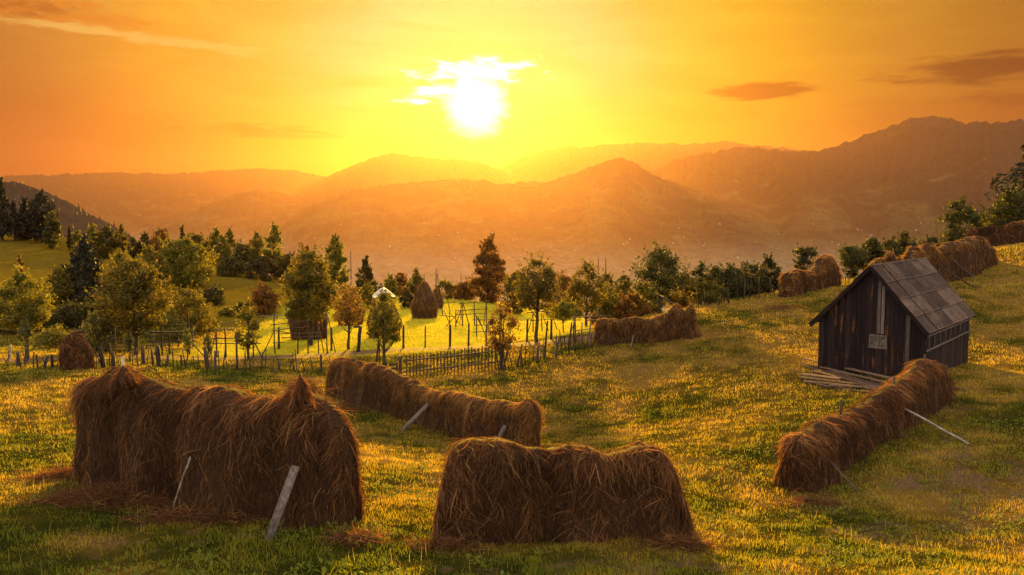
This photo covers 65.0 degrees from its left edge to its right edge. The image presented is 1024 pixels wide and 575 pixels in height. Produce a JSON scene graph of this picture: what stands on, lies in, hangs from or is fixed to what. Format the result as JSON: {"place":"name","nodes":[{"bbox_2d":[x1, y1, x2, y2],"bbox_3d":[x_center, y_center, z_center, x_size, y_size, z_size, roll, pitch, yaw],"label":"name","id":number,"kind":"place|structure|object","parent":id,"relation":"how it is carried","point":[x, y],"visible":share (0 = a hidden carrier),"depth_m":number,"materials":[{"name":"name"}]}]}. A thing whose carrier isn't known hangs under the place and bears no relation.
{"place":"outdoors","nodes":[
{"label":"outdoors","id":0,"kind":"place"},
{"bbox_2d":[2,181,136,244],"bbox_3d":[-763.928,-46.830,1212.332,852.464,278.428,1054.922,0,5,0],"label":"hill","id":1,"kind":"structure","parent":0,"point":[20,190],"depth_m":1252.93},
{"bbox_2d":[4,179,137,241],"bbox_3d":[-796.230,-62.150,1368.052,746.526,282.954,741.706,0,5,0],"label":"forest","id":2,"kind":"object","parent":1,"relation":"on","point":[70,210],"visible":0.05,"depth_m":1260.14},
{"bbox_2d":[0,168,324,241],"bbox_3d":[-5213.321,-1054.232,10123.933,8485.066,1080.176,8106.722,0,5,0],"label":"mountain","id":3,"kind":"structure","parent":0,"point":[156,200],"depth_m":10203.56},
{"bbox_2d":[143,189,313,250],"bbox_3d":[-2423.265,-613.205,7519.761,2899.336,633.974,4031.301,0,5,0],"label":"mountain","id":4,"kind":"structure","parent":0,"point":[243,216],"depth_m":7307.64,"materials":[{"name":"orange"}]},
{"bbox_2d":[0,336,593,362],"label":"dirt track","id":5,"kind":"structure","parent":0,"point":[373,351],"depth_m":46.27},
{"bbox_2d":[284,153,525,202],"bbox_3d":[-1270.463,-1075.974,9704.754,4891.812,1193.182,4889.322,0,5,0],"label":"mountain","id":6,"kind":"structure","parent":0,"point":[383,170],"depth_m":9965.79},
{"bbox_2d":[0,234,1023,574],"bbox_3d":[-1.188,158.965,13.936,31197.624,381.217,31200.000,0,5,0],"label":"ground","id":7,"kind":"structure","parent":0,"point":[40,260],"depth_m":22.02,"materials":[{"name":"plant"}]},
{"bbox_2d":[0,177,17,240],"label":"conifer tree","id":8,"kind":"object","parent":7,"relation":"on","point":[7,221],"visible":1,"depth_m":137.10,"materials":[{"name":"green plant"}]},
{"bbox_2d":[5,200,24,240],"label":"conifer tree","id":9,"kind":"object","parent":7,"relation":"on","point":[19,226],"visible":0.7,"depth_m":139.39,"materials":[{"name":"green plant"}]},
{"bbox_2d":[16,313,35,361],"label":"sapling","id":10,"kind":"object","parent":7,"relation":"on","point":[23,330],"visible":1,"depth_m":41.83,"materials":[{"name":"green plant"}]},
{"bbox_2d":[16,196,36,239],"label":"tree","id":11,"kind":"object","parent":7,"relation":"on","point":[26,235],"visible":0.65,"depth_m":140.88,"materials":[{"name":"green plant"}]},
{"bbox_2d":[0,263,57,358],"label":"orchard tree","id":12,"kind":"object","parent":7,"relation":"on","point":[37,316],"visible":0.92,"depth_m":42.81,"materials":[{"name":"green plant"}]},
{"bbox_2d":[2,347,58,367],"bbox_3d":[-23.496,3.460,38.372,4.154,1.212,0.426,0,5,4],"label":"stick fence","id":13,"kind":"object","parent":7,"relation":"on","point":[46,361],"visible":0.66,"depth_m":38.34,"materials":[{"name":"brown wood"}]},
{"bbox_2d":[23,188,57,242],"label":"broadleaf tree","id":14,"kind":"object","parent":7,"relation":"on","point":[36,211],"visible":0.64,"depth_m":140.46,"materials":[{"name":"green plant"}]},
{"bbox_2d":[33,306,62,331],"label":"shrub","id":15,"kind":"object","parent":7,"relation":"on","point":[49,324],"visible":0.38,"depth_m":64.41,"materials":[{"name":"green plant"}]},
{"bbox_2d":[30,323,69,349],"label":"shrub","id":16,"kind":"object","parent":7,"relation":"on","point":[51,337],"visible":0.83,"depth_m":52.95,"materials":[{"name":"green plant"}]},
{"bbox_2d":[42,210,62,248],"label":"broadleaf tree","id":17,"kind":"object","parent":7,"relation":"on","point":[53,224],"visible":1,"depth_m":137.18,"materials":[{"name":"green plant"}]},
{"bbox_2d":[43,265,77,307],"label":"broadleaf tree","id":18,"kind":"object","parent":7,"relation":"on","point":[60,286],"visible":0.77,"depth_m":75.88,"materials":[{"name":"green plant"}]},
{"bbox_2d":[50,296,93,329],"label":"shrub","id":19,"kind":"object","parent":7,"relation":"on","point":[75,319],"visible":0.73,"depth_m":65.86,"materials":[{"name":"green plant"}]},
{"bbox_2d":[54,329,94,370],"bbox_3d":[-20.492,2.909,37.719,1.824,2.071,1.910,-2,5,-20],"label":"haystack","id":20,"kind":"object","parent":7,"relation":"on","point":[75,350],"visible":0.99,"depth_m":37.21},
{"bbox_2d":[60,233,105,310],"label":"conifer tree","id":21,"kind":"object","parent":7,"relation":"on","point":[84,263],"visible":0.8,"depth_m":77.40,"materials":[{"name":"green plant"}]},
{"bbox_2d":[86,223,100,256],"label":"broadleaf tree","id":22,"kind":"object","parent":7,"relation":"on","point":[93,233],"visible":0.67,"depth_m":139.26,"materials":[{"name":"green plant"}]},
{"bbox_2d":[69,305,130,351],"bbox_3d":[-25.090,2.446,49.396,3.399,3.218,3.833,0,5,0],"label":"shrub","id":23,"kind":"object","parent":7,"relation":"on","point":[101,329],"visible":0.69,"depth_m":48.80,"materials":[{"name":"green plant"}]},
{"bbox_2d":[95,224,119,258],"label":"broadleaf tree","id":24,"kind":"object","parent":7,"relation":"on","point":[107,233],"visible":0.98,"depth_m":140.12,"materials":[{"name":"green plant"}]},
{"bbox_2d":[98,248,142,280],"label":"broadleaf tree","id":25,"kind":"object","parent":7,"relation":"on","point":[117,258],"visible":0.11,"depth_m":87.44,"materials":[{"name":"green plant"}]},
{"bbox_2d":[116,223,127,252],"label":"broadleaf tree","id":26,"kind":"object","parent":7,"relation":"on","point":[123,242],"visible":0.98,"depth_m":141.51,"materials":[{"name":"green plant"}]},
{"bbox_2d":[84,251,174,355],"bbox_3d":[-21.808,0.992,46.289,5.084,6.266,5.053,0,5,0],"label":"orchard tree","id":27,"kind":"object","parent":7,"relation":"on","point":[130,290],"visible":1,"depth_m":45.51,"materials":[{"name":"green plant"}]},
{"bbox_2d":[135,242,172,289],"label":"broadleaf tree","id":28,"kind":"object","parent":7,"relation":"on","point":[148,257],"visible":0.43,"depth_m":97.74,"materials":[{"name":"green plant"}]},
{"bbox_2d":[111,308,202,355],"bbox_3d":[-20.617,2.713,46.700,5.556,2.973,0.621,0,5,0],"label":"drying rack","id":29,"kind":"object","parent":7,"relation":"on","point":[161,341],"visible":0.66,"depth_m":46.86,"materials":[{"name":"brown wood"}]},
{"bbox_2d":[148,227,173,263],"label":"broadleaf tree","id":30,"kind":"object","parent":7,"relation":"on","point":[155,239],"visible":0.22,"depth_m":111.27,"materials":[{"name":"green plant"}]},
{"bbox_2d":[141,310,196,342],"bbox_3d":[-25.097,2.806,58.617,3.850,2.453,3.896,0,5,0],"label":"shrub","id":31,"kind":"object","parent":7,"relation":"on","point":[171,321],"visible":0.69,"depth_m":58.08,"materials":[{"name":"green plant"}]},
{"bbox_2d":[156,281,217,333],"bbox_3d":[-25.302,1.666,62.443,4.769,4.574,4.425,0,5,0],"label":"orchard tree","id":32,"kind":"object","parent":7,"relation":"on","point":[196,316],"visible":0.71,"depth_m":62.03,"materials":[{"name":"green plant"}]},
{"bbox_2d":[155,232,219,288],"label":"broadleaf tree","id":33,"kind":"object","parent":7,"relation":"on","point":[187,269],"visible":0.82,"depth_m":106.89,"materials":[{"name":"green plant"}]},
{"bbox_2d":[184,231,219,286],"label":"broadleaf tree","id":34,"kind":"object","parent":7,"relation":"on","point":[197,238],"visible":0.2,"depth_m":115.67,"materials":[{"name":"green plant"}]},
{"bbox_2d":[93,343,329,371],"bbox_3d":[-14.373,3.466,39.682,11.360,1.766,2.111,0,5,-4],"label":"stick fence","id":35,"kind":"object","parent":7,"relation":"on","point":[215,363],"visible":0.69,"depth_m":39.45,"materials":[{"name":"brown wood"}]},
{"bbox_2d":[199,282,226,305],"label":"shrub","id":36,"kind":"object","parent":7,"relation":"on","point":[215,296],"visible":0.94,"depth_m":91.84,"materials":[{"name":"green plant"}]},
{"bbox_2d":[56,356,372,530],"bbox_3d":[-5.684,2.619,14.571,7.253,3.052,2.072,2,6,25],"label":"hay rack","id":37,"kind":"object","parent":7,"relation":"on","point":[243,449],"visible":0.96,"depth_m":13.61,"materials":[{"name":"brown plant"}]},
{"bbox_2d":[203,227,231,265],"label":"broadleaf tree","id":38,"kind":"object","parent":7,"relation":"on","point":[217,237],"visible":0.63,"depth_m":147.08,"materials":[{"name":"green plant"}]},
{"bbox_2d":[214,253,246,276],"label":"shrub","id":39,"kind":"object","parent":7,"relation":"on","point":[223,270],"visible":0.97,"depth_m":139.31,"materials":[{"name":"green plant"}]},
{"bbox_2d":[205,328,261,357],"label":"drying rack","id":40,"kind":"object","parent":7,"relation":"on","point":[216,338],"visible":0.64,"depth_m":45.36,"materials":[{"name":"brown wood"}]},
{"bbox_2d":[229,239,256,271],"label":"broadleaf tree","id":41,"kind":"object","parent":7,"relation":"on","point":[239,248],"visible":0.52,"depth_m":145.99,"materials":[{"name":"green plant"}]},
{"bbox_2d":[230,296,262,359],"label":"sapling","id":42,"kind":"object","parent":7,"relation":"on","point":[253,326],"visible":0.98,"depth_m":44.28,"materials":[{"name":"green plant"}]},
{"bbox_2d":[245,230,266,269],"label":"broadleaf tree","id":43,"kind":"object","parent":7,"relation":"on","point":[256,244],"visible":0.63,"depth_m":147.23,"materials":[{"name":"green plant"}]},
{"bbox_2d":[245,250,282,281],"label":"shrub","id":44,"kind":"object","parent":7,"relation":"on","point":[264,266],"visible":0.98,"depth_m":139.18,"materials":[{"name":"green plant"}]},
{"bbox_2d":[248,279,280,315],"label":"shrub","id":45,"kind":"object","parent":7,"relation":"on","point":[268,302],"visible":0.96,"depth_m":85.86,"materials":[{"name":"brown plant"}]},
{"bbox_2d":[261,222,285,278],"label":"broadleaf tree","id":46,"kind":"object","parent":7,"relation":"on","point":[275,255],"visible":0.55,"depth_m":146.38,"materials":[{"name":"green plant"}]},
{"bbox_2d":[264,465,299,540],"bbox_3d":[-3.548,3.344,12.381,0.143,1.024,0.789,2,5,21],"label":"plank","id":47,"kind":"object","parent":7,"relation":"on","point":[282,503],"visible":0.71,"depth_m":12.38,"materials":[{"name":"grey wood"}]},
{"bbox_2d":[273,251,297,282],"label":"broadleaf tree","id":48,"kind":"object","parent":7,"relation":"on","point":[285,261],"visible":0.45,"depth_m":141.24,"materials":[{"name":"green plant"}]},
{"bbox_2d":[263,313,335,353],"bbox_3d":[-12.710,2.852,47.914,4.303,2.693,0.522,-1,5,-7],"label":"drying rack","id":49,"kind":"object","parent":7,"relation":"on","point":[297,333],"visible":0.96,"depth_m":47.88,"materials":[{"name":"brown wood"}]},
{"bbox_2d":[287,290,328,339],"bbox_3d":[-14.655,1.140,57.288,3.148,5.701,3.034,0,5,0],"label":"haystack","id":50,"kind":"object","parent":7,"relation":"on","point":[322,325],"visible":0.3,"depth_m":56.45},
{"bbox_2d":[277,243,339,345],"bbox_3d":[-13.092,0.575,52.179,4.377,6.852,4.142,0,5,0],"label":"orchard tree","id":51,"kind":"object","parent":7,"relation":"on","point":[312,282],"visible":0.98,"depth_m":51.71,"materials":[{"name":"green plant"}]},
{"bbox_2d":[322,233,349,294],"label":"broadleaf tree","id":52,"kind":"object","parent":7,"relation":"on","point":[337,259],"visible":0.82,"depth_m":95.57,"materials":[{"name":"green plant"}]},
{"bbox_2d":[328,279,367,349],"bbox_3d":[-10.044,1.731,49.335,2.345,4.504,2.416,-2,5,-22],"label":"fruit tree","id":53,"kind":"object","parent":7,"relation":"on","point":[349,312],"visible":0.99,"depth_m":49.16,"materials":[{"name":"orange plant"}]},
{"bbox_2d":[354,255,377,293],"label":"broadleaf tree","id":54,"kind":"object","parent":7,"relation":"on","point":[367,276],"visible":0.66,"depth_m":103.96,"materials":[{"name":"green plant"}]},
{"bbox_2d":[357,281,374,307],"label":"shrub","id":55,"kind":"object","parent":7,"relation":"on","point":[368,294],"visible":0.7,"depth_m":92.04,"materials":[{"name":"green plant"}]},
{"bbox_2d":[363,286,401,364],"bbox_3d":[-6.582,2.084,41.896,2.066,4.333,2.094,-4,7,-41],"label":"fruit tree","id":56,"kind":"object","parent":7,"relation":"on","point":[383,318],"visible":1,"depth_m":41.60,"materials":[{"name":"green plant"}]},
{"bbox_2d":[186,297,593,355],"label":"grass","id":57,"kind":"structure","parent":7,"relation":"on","point":[442,327],"depth_m":61.34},
{"bbox_2d":[382,273,399,297],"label":"broadleaf tree","id":58,"kind":"object","parent":7,"relation":"on","point":[390,280],"visible":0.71,"depth_m":104.12,"materials":[{"name":"green plant"}]},
{"bbox_2d":[391,271,409,296],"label":"broadleaf tree","id":59,"kind":"object","parent":7,"relation":"on","point":[401,281],"visible":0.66,"depth_m":111.90,"materials":[{"name":"green plant"}]},
{"bbox_2d":[406,267,423,295],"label":"broadleaf tree","id":60,"kind":"object","parent":7,"relation":"on","point":[417,278],"visible":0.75,"depth_m":107.92,"materials":[{"name":"green plant"}]},
{"bbox_2d":[409,274,438,318],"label":"haystack","id":61,"kind":"object","parent":7,"relation":"on","point":[424,305],"visible":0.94,"depth_m":79.51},
{"bbox_2d":[0,300,861,559],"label":"loose hay","id":62,"kind":"object","parent":7,"relation":"on","point":[102,494],"visible":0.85,"depth_m":13.41},
{"bbox_2d":[323,357,546,446],"bbox_3d":[-3.192,3.828,28.027,1.684,2.039,12.847,-4,7,-40],"label":"hay rack","id":63,"kind":"object","parent":7,"relation":"on","point":[398,395],"visible":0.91,"depth_m":26.86,"materials":[{"name":"brown plant"}]},
{"bbox_2d":[433,279,458,298],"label":"shrub","id":64,"kind":"object","parent":7,"relation":"on","point":[447,283],"visible":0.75,"depth_m":107.97,"materials":[{"name":"green plant"}]},
{"bbox_2d":[398,345,503,376],"bbox_3d":[-2.888,3.553,38.198,5.003,1.799,0.202,0,5,-5],"label":"picket fence","id":65,"kind":"object","parent":7,"relation":"on","point":[440,357],"visible":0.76,"depth_m":38.15,"materials":[{"name":"brown wood"}]},
{"bbox_2d":[447,277,477,300],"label":"shrub","id":66,"kind":"object","parent":7,"relation":"on","point":[464,287],"visible":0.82,"depth_m":107.74,"materials":[{"name":"brown plant"}]},
{"bbox_2d":[469,233,508,303],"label":"broadleaf tree","id":67,"kind":"object","parent":7,"relation":"on","point":[488,281],"visible":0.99,"depth_m":103.33,"materials":[{"name":"brown plant"}]},
{"bbox_2d":[484,299,523,369],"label":"sapling","id":68,"kind":"object","parent":7,"relation":"on","point":[496,343],"visible":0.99,"depth_m":37.44,"materials":[{"name":"green plant"}]},
{"bbox_2d":[498,272,527,313],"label":"shrub","id":69,"kind":"object","parent":7,"relation":"on","point":[510,289],"visible":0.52,"depth_m":89.91,"materials":[{"name":"green plant"}]},
{"bbox_2d":[508,249,565,342],"bbox_3d":[1.387,0.562,45.223,3.257,5.456,3.333,0,5,0],"label":"orchard tree","id":70,"kind":"object","parent":7,"relation":"on","point":[538,288],"visible":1,"depth_m":44.68,"materials":[{"name":"green plant"}]},
{"bbox_2d":[509,326,594,364],"bbox_3d":[2.172,2.944,39.797,5.811,1.769,0.751,-4,6,-39],"label":"stick fence","id":71,"kind":"object","parent":7,"relation":"on","point":[557,346],"visible":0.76,"depth_m":39.64,"materials":[{"name":"brown wood"}]},
{"bbox_2d":[542,267,583,317],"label":"broadleaf tree","id":72,"kind":"object","parent":7,"relation":"on","point":[564,282],"visible":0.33,"depth_m":91.70,"materials":[{"name":"green plant"}]},
{"bbox_2d":[430,431,698,545],"bbox_3d":[0.880,3.154,13.053,4.634,2.168,2.165,-1,5,-7],"label":"hay rack","id":73,"kind":"object","parent":7,"relation":"on","point":[502,491],"visible":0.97,"depth_m":12.48,"materials":[{"name":"plant"}]},
{"bbox_2d":[545,296,583,332],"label":"orchard tree","id":74,"kind":"object","parent":7,"relation":"on","point":[560,310],"visible":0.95,"depth_m":50.08,"materials":[{"name":"green plant"}]},
{"bbox_2d":[564,256,608,326],"bbox_3d":[5.160,0.362,55.275,3.129,5.154,3.017,0,5,0],"label":"orchard tree","id":75,"kind":"object","parent":7,"relation":"on","point":[583,288],"visible":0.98,"depth_m":54.95,"materials":[{"name":"green plant"}]},
{"bbox_2d":[594,287,625,318],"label":"shrub","id":76,"kind":"object","parent":7,"relation":"on","point":[606,307],"visible":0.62,"depth_m":56.94,"materials":[{"name":"green plant"}]},
{"bbox_2d":[608,270,635,317],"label":"broadleaf tree","id":77,"kind":"object","parent":7,"relation":"on","point":[624,286],"visible":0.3,"depth_m":67.83,"materials":[{"name":"green plant"}]},
{"bbox_2d":[613,289,651,318],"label":"shrub","id":78,"kind":"object","parent":7,"relation":"on","point":[627,306],"visible":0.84,"depth_m":55.84,"materials":[{"name":"orange plant"}]},
{"bbox_2d":[590,302,700,345],"bbox_3d":[6.965,1.806,41.818,5.850,2.476,1.888,1,5,13],"label":"hay rack","id":79,"kind":"object","parent":7,"relation":"on","point":[674,322],"visible":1,"depth_m":41.28,"materials":[{"name":"brown plant"}]},
{"bbox_2d":[627,281,666,315],"bbox_3d":[9.696,0.645,57.257,2.860,2.999,2.912,0,5,0],"label":"shrub","id":80,"kind":"object","parent":7,"relation":"on","point":[652,303],"visible":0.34,"depth_m":56.83,"materials":[{"name":"green plant"}]},
{"bbox_2d":[629,237,690,313],"bbox_3d":[9.550,-0.696,52.126,4.159,5.148,4.090,0,5,0],"label":"orchard tree","id":81,"kind":"object","parent":7,"relation":"on","point":[666,275],"visible":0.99,"depth_m":51.74,"materials":[{"name":"green plant"}]},
{"bbox_2d":[666,270,696,307],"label":"shrub","id":82,"kind":"object","parent":7,"relation":"on","point":[680,298],"visible":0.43,"depth_m":57.67,"materials":[{"name":"green plant"}]},
{"bbox_2d":[687,260,716,304],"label":"broadleaf tree","id":83,"kind":"object","parent":7,"relation":"on","point":[701,266],"visible":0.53,"depth_m":53.95,"materials":[{"name":"green plant"}]},
{"bbox_2d":[686,277,731,304],"bbox_3d":[13.048,0.252,53.107,2.922,1.944,3.293,0,5,0],"label":"shrub","id":84,"kind":"object","parent":7,"relation":"on","point":[713,293],"visible":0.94,"depth_m":52.76,"materials":[{"name":"green plant"}]},
{"bbox_2d":[713,262,754,299],"bbox_3d":[14.857,-0.437,54.114,3.030,2.706,3.058,0,5,0],"label":"shrub","id":85,"kind":"object","parent":7,"relation":"on","point":[731,274],"visible":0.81,"depth_m":53.63,"materials":[{"name":"green plant"}]},
{"bbox_2d":[696,277,774,308],"bbox_3d":[14.489,0.429,50.831,5.943,2.158,0.746,-1,5,-15],"label":"stick fence","id":86,"kind":"object","parent":7,"relation":"on","point":[720,298],"visible":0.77,"depth_m":50.56,"materials":[{"name":"brown wood"}]},
{"bbox_2d":[733,260,771,296],"bbox_3d":[16.345,-0.580,55.188,2.918,2.653,2.996,0,5,0],"label":"shrub","id":87,"kind":"object","parent":7,"relation":"on","point":[762,282],"visible":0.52,"depth_m":54.62,"materials":[{"name":"green plant"}]},
{"bbox_2d":[755,252,781,293],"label":"shrub","id":88,"kind":"object","parent":7,"relation":"on","point":[772,264],"visible":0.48,"depth_m":55.82,"materials":[{"name":"green plant"}]},
{"bbox_2d":[792,243,818,270],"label":"broadleaf tree","id":89,"kind":"object","parent":7,"relation":"on","point":[803,258],"visible":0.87,"depth_m":56.75,"materials":[{"name":"green plant"}]},
{"bbox_2d":[777,254,843,296],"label":"hay rack","id":90,"kind":"object","parent":7,"relation":"on","point":[822,272],"visible":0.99,"depth_m":51.25,"materials":[{"name":"brown plant"}]},
{"bbox_2d":[798,376,876,385],"bbox_3d":[11.057,3.208,27.438,0.144,0.248,2.870,-4,6,-35],"label":"plank","id":91,"kind":"object","parent":7,"relation":"on","point":[832,381],"visible":0.93,"depth_m":27.41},
{"bbox_2d":[833,241,871,278],"bbox_3d":[26.274,-2.068,62.043,2.690,3.071,2.707,4,7,40],"label":"shrub","id":92,"kind":"object","parent":7,"relation":"on","point":[851,257],"visible":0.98,"depth_m":61.64,"materials":[{"name":"green plant"}]},
{"bbox_2d":[766,354,961,495],"bbox_3d":[9.399,3.195,20.667,1.701,2.141,10.565,5,7,44],"label":"hay rack","id":93,"kind":"object","parent":7,"relation":"on","point":[840,440],"visible":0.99,"depth_m":18.81,"materials":[{"name":"plant"}]},
{"bbox_2d":[855,235,891,270],"bbox_3d":[28.706,-2.570,64.046,2.845,3.161,2.956,0,5,0],"label":"shrub","id":94,"kind":"object","parent":7,"relation":"on","point":[876,251],"visible":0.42,"depth_m":63.55,"materials":[{"name":"green plant"}]},
{"bbox_2d":[865,248,903,268],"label":"hay rack","id":95,"kind":"object","parent":7,"relation":"on","point":[889,256],"visible":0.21,"depth_m":47.36,"materials":[{"name":"brown plant"}]},
{"bbox_2d":[808,257,975,376],"bbox_3d":[14.727,1.166,30.853,4.141,4.403,6.856,4,7,41],"label":"wooden hut","id":96,"kind":"object","parent":7,"relation":"on","point":[886,318],"visible":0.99,"depth_m":28.68,"materials":[{"name":"brown wood"}]},
{"bbox_2d":[868,334,887,348],"bbox_3d":[12.851,1.902,28.227,0.640,0.482,0.045,4,7,41],"label":"window","id":97,"kind":"structure","parent":96,"relation":"in","point":[875,341],"depth_m":28.21,"materials":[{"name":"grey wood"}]},
{"bbox_2d":[926,318,970,351],"bbox_3d":[16.156,1.704,29.606,0.087,0.582,6.324,4,7,41],"label":"ladder","id":98,"kind":"object","parent":96,"relation":"attached to","point":[945,341],"visible":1,"depth_m":29.12,"materials":[{"name":"grey wood"}]},
{"bbox_2d":[880,235,904,256],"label":"shrub","id":99,"kind":"object","parent":7,"relation":"on","point":[890,244],"visible":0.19,"depth_m":64.67,"materials":[{"name":"green plant"}]},
{"bbox_2d":[893,230,920,254],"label":"shrub","id":100,"kind":"object","parent":7,"relation":"on","point":[905,243],"visible":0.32,"depth_m":65.69,"materials":[{"name":"green plant"}]},
{"bbox_2d":[899,235,999,282],"bbox_3d":[28.586,-1.740,52.120,17.086,3.139,2.092,-5,7,-44],"label":"hay rack","id":101,"kind":"object","parent":7,"relation":"on","point":[974,255],"visible":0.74,"depth_m":51.18,"materials":[{"name":"brown plant"}]},
{"bbox_2d":[933,193,983,239],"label":"broadleaf tree","id":102,"kind":"object","parent":7,"relation":"on","point":[957,216],"visible":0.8,"depth_m":73.32,"materials":[{"name":"green plant"}]},
{"bbox_2d":[941,144,1023,239],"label":"tree","id":103,"kind":"object","parent":7,"relation":"on","point":[1016,175],"visible":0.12,"depth_m":86.41,"materials":[{"name":"green plant"}]},
{"bbox_2d":[964,220,1023,245],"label":"hay rack","id":104,"kind":"object","parent":7,"relation":"on","point":[1008,233],"visible":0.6,"depth_m":69.99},
{"bbox_2d":[979,180,1023,225],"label":"broadleaf tree","id":105,"kind":"object","parent":7,"relation":"on","point":[1013,206],"visible":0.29,"depth_m":78.80,"materials":[{"name":"green plant"}]},
{"bbox_2d":[0,0,1023,176],"label":"sky","id":106,"kind":"structure","parent":0,"point":[325,88],"materials":[{"name":"orange"}]},
{"bbox_2d":[232,157,862,291],"bbox_3d":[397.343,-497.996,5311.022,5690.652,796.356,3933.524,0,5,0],"label":"mountain","id":107,"kind":"structure","parent":0,"point":[605,209],"depth_m":4800.76,"materials":[{"name":"orange"}]},
{"bbox_2d":[499,140,809,181],"bbox_3d":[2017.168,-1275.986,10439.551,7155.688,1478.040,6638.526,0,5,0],"label":"mountain","id":108,"kind":"structure","parent":0,"point":[548,165],"depth_m":11308.76,"materials":[{"name":"orange"}]},
{"bbox_2d":[648,115,1023,264],"bbox_3d":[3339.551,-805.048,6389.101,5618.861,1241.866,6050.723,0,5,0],"label":"mountain","id":109,"kind":"structure","parent":0,"point":[910,174],"depth_m":5977.73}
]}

